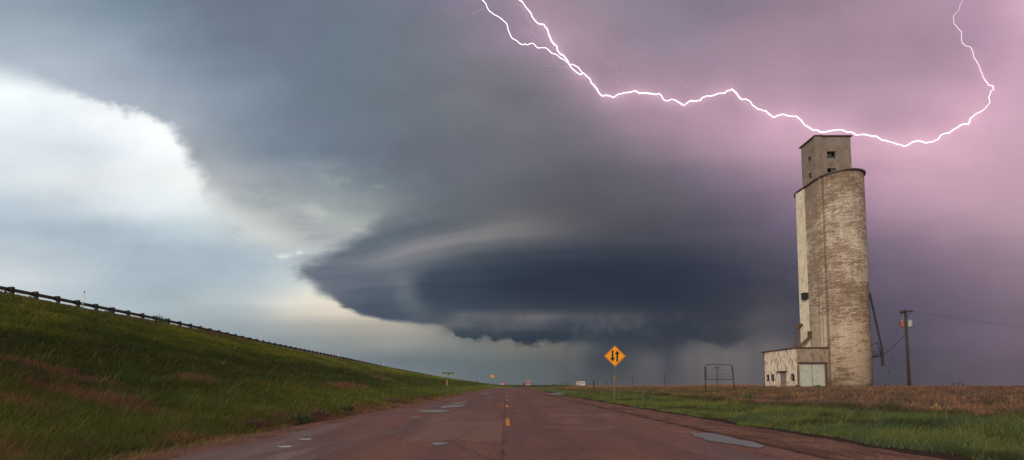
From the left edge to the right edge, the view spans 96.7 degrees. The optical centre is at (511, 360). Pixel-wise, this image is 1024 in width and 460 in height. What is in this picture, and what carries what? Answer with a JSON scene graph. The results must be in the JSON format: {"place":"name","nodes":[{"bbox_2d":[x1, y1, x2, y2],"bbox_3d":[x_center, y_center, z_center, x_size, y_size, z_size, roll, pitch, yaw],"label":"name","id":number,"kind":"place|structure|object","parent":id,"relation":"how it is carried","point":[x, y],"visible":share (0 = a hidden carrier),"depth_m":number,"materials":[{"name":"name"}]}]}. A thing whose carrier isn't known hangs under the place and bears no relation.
{"place":"outdoors","nodes":[
{"label":"outdoors","id":0,"kind":"place"},
{"bbox_2d":[169,387,825,459],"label":"road","id":1,"kind":"structure","parent":0,"point":[540,427],"depth_m":10.69,"materials":[{"name":"brown asphalt"}]},
{"bbox_2d":[420,410,451,411],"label":"puddle","id":2,"kind":"object","parent":1,"relation":"on","point":[435,410],"visible":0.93,"depth_m":22.88,"materials":[{"name":"grey liquid"}]},
{"bbox_2d":[432,442,447,444],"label":"puddle","id":3,"kind":"object","parent":1,"relation":"on","point":[438,443],"visible":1,"depth_m":9.71,"materials":[{"name":"grey liquid"}]},
{"bbox_2d":[440,405,464,407],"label":"puddle","id":4,"kind":"object","parent":1,"relation":"on","point":[447,406],"visible":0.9,"depth_m":27.38,"materials":[{"name":"grey liquid"}]},
{"bbox_2d":[506,418,509,425],"bbox_3d":[-0.146,2.100,15.651,0.154,0.001,3.200,0,-3,-1],"label":"dash","id":5,"kind":"object","parent":1,"relation":"on","point":[507,421],"visible":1,"depth_m":15.56,"materials":[{"name":"yellow paint"}]},
{"bbox_2d":[692,433,764,447],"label":"puddle","id":6,"kind":"object","parent":1,"relation":"on","point":[714,437],"visible":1,"depth_m":10.37,"materials":[{"name":"grey liquid"}]},
{"bbox_2d":[0,292,1023,459],"bbox_3d":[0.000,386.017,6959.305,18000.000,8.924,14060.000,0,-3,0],"label":"ground","id":7,"kind":"structure","parent":0,"point":[905,450],"depth_m":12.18,"materials":[{"name":"green plant"}]},
{"bbox_2d":[150,315,171,322],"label":"shrub","id":8,"kind":"object","parent":7,"relation":"on","point":[160,319],"visible":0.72,"depth_m":48.47,"materials":[{"name":"green plant"}]},
{"bbox_2d":[0,286,434,375],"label":"guard rail","id":9,"kind":"object","parent":7,"relation":"on","point":[12,290],"visible":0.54,"depth_m":48.94,"materials":[{"name":"grey metal"}]},
{"bbox_2d":[240,419,262,426],"bbox_3d":[-7.801,1.892,13.613,0.677,0.400,0.582,0,-3,0],"label":"weed tuft","id":10,"kind":"object","parent":7,"relation":"on","point":[254,424],"visible":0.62,"depth_m":13.54,"materials":[{"name":"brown plant"}]},
{"bbox_2d":[291,412,315,422],"bbox_3d":[-7.408,2.035,16.027,0.908,0.522,0.705,0,-3,0],"label":"shrub","id":11,"kind":"object","parent":7,"relation":"on","point":[308,419],"visible":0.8,"depth_m":15.93,"materials":[{"name":"green plant"}]},
{"bbox_2d":[311,409,329,415],"bbox_3d":[-7.802,2.125,18.502,0.748,0.488,0.645,0,-3,0],"label":"weed tuft","id":12,"kind":"object","parent":7,"relation":"on","point":[322,411],"visible":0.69,"depth_m":18.47,"materials":[{"name":"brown plant"}]},
{"bbox_2d":[337,404,353,411],"bbox_3d":[-7.971,2.271,21.526,0.953,0.530,0.817,0,-3,0],"label":"shrub","id":13,"kind":"object","parent":7,"relation":"on","point":[348,407],"visible":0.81,"depth_m":21.47,"materials":[{"name":"green plant"}]},
{"bbox_2d":[225,334,575,394],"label":"bank grass","id":14,"kind":"structure","parent":7,"relation":"on","point":[409,378],"depth_m":85.84,"materials":[{"name":"green plant"}]},
{"bbox_2d":[442,373,453,392],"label":"guide sign","id":15,"kind":"object","parent":7,"relation":"on","point":[447,374],"visible":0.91,"depth_m":59.97,"materials":[{"name":"grey metal"}]},
{"bbox_2d":[118,387,944,459],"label":"gravel shoulder","id":16,"kind":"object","parent":7,"relation":"on","point":[826,449],"visible":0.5,"depth_m":11.15},
{"bbox_2d":[576,381,584,386],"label":"white board","id":17,"kind":"object","parent":7,"relation":"on","point":[580,382],"visible":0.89,"depth_m":179.76,"materials":[{"name":"paint"}]},
{"bbox_2d":[604,346,624,400],"bbox_3d":[8.247,1.207,36.414,1.680,4.833,0.090,0,-3,0],"label":"road sign","id":18,"kind":"object","parent":7,"relation":"on","point":[614,355],"visible":0.99,"depth_m":36.46,"materials":[{"name":"orange metal"}]},
{"bbox_2d":[704,364,734,392],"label":"sign frame","id":19,"kind":"object","parent":7,"relation":"on","point":[719,379],"visible":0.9,"depth_m":48.90,"materials":[{"name":"grey metal"}]},
{"bbox_2d":[741,389,753,398],"bbox_3d":[17.023,2.475,32.959,1.000,0.930,0.866,-2,-4,38],"label":"shrub","id":20,"kind":"object","parent":7,"relation":"on","point":[746,396],"visible":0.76,"depth_m":32.86,"materials":[{"name":"green plant"}]},
{"bbox_2d":[552,384,1023,413],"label":"dry field grass","id":21,"kind":"structure","parent":7,"relation":"on","point":[980,391],"depth_m":34.82,"materials":[{"name":"brown plant"}]},
{"bbox_2d":[760,135,884,386],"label":"grain elevator","id":22,"kind":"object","parent":7,"relation":"on","point":[834,347],"visible":0.94,"depth_m":74.17,"materials":[{"name":"concrete"}]},
{"bbox_2d":[900,310,913,385],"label":"utility pole","id":23,"kind":"object","parent":7,"relation":"on","point":[906,324],"visible":1,"depth_m":68.16,"materials":[{"name":"brown wood"}]},
{"bbox_2d":[957,403,978,414],"bbox_3d":[14.807,1.691,14.818,0.550,0.613,0.589,3,-4,-41],"label":"weed tuft","id":24,"kind":"object","parent":7,"relation":"on","point":[967,409],"visible":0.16,"depth_m":14.80,"materials":[{"name":"brown plant"}]},
{"bbox_2d":[982,397,995,404],"bbox_3d":[19.836,1.746,18.983,0.472,0.460,0.424,0,-3,0],"label":"shrub","id":25,"kind":"object","parent":7,"relation":"on","point":[989,402],"visible":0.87,"depth_m":18.96,"materials":[{"name":"green plant"}]},
{"bbox_2d":[985,398,1022,417],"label":"weed tuft","id":26,"kind":"object","parent":7,"relation":"on","point":[1006,408],"visible":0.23,"depth_m":13.38,"materials":[{"name":"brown plant"}]},
{"bbox_2d":[0,0,1023,384],"label":"sky","id":27,"kind":"structure","parent":0,"point":[409,185],"materials":[{"name":"grey"}]},
{"bbox_2d":[472,0,993,149],"bbox_3d":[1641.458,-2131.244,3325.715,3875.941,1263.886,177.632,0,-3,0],"label":"lightning bolt","id":28,"kind":"object","parent":27,"relation":"in","point":[730,89],"visible":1,"depth_m":3318.13,"materials":[{"name":"white"}]},
{"bbox_2d":[560,389,1023,459],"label":"verge grass","id":29,"kind":"structure","parent":0,"point":[976,435],"depth_m":13.69,"materials":[{"name":"green plant"}]}
]}

